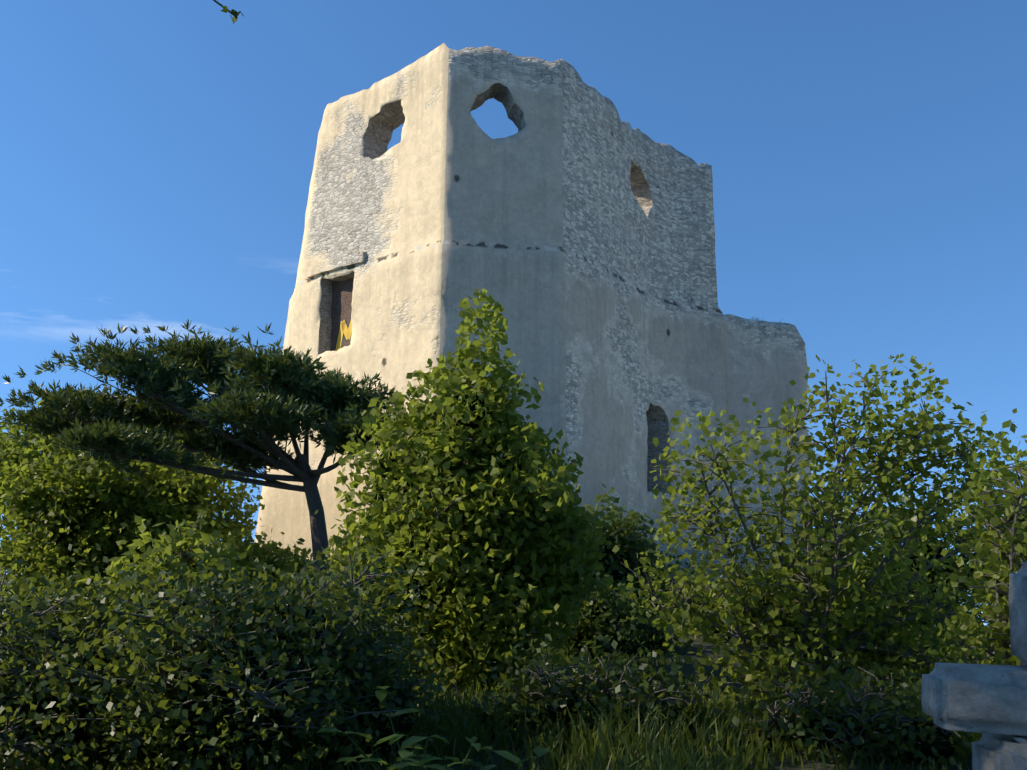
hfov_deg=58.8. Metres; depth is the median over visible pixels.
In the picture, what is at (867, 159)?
sky
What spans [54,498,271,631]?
light bush
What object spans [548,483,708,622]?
bush
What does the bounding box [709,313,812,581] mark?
wing wall
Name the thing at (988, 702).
stone cross
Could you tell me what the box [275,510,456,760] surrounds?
bush
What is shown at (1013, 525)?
tree
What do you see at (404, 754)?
weeds
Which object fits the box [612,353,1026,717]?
maple tree
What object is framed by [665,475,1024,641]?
bush
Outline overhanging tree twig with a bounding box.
[213,0,243,23]
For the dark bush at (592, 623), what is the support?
on the ground at (707, 651)
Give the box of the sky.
[0,0,1026,626]
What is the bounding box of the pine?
[0,319,422,600]
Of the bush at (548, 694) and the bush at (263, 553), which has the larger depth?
the bush at (263, 553)
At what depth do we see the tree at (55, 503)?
21.27 m
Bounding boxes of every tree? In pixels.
[0,399,264,605]
[316,288,629,687]
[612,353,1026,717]
[913,420,1026,665]
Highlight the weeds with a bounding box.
[316,686,549,769]
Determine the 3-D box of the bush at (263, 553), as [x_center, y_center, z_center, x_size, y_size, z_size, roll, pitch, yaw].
[-4.933,3.817,18.559,5.287,2.025,2.465,-5,-11,25]
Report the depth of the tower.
27.08 m
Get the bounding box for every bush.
[0,544,199,769]
[9,542,417,769]
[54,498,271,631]
[168,523,358,606]
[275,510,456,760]
[454,614,730,746]
[519,571,693,659]
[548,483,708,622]
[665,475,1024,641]
[712,644,978,765]
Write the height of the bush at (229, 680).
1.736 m
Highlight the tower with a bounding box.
[254,43,734,582]
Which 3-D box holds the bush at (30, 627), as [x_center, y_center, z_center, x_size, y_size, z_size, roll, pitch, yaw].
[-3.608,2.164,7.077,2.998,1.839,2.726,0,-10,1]
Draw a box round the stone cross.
[921,561,1026,769]
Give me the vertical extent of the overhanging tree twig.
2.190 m
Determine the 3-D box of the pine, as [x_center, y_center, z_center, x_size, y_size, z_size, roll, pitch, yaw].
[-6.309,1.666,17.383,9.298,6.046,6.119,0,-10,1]
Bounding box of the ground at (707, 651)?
[0,576,1003,769]
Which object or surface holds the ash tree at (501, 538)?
on the ground at (707, 651)
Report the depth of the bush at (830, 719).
6.96 m

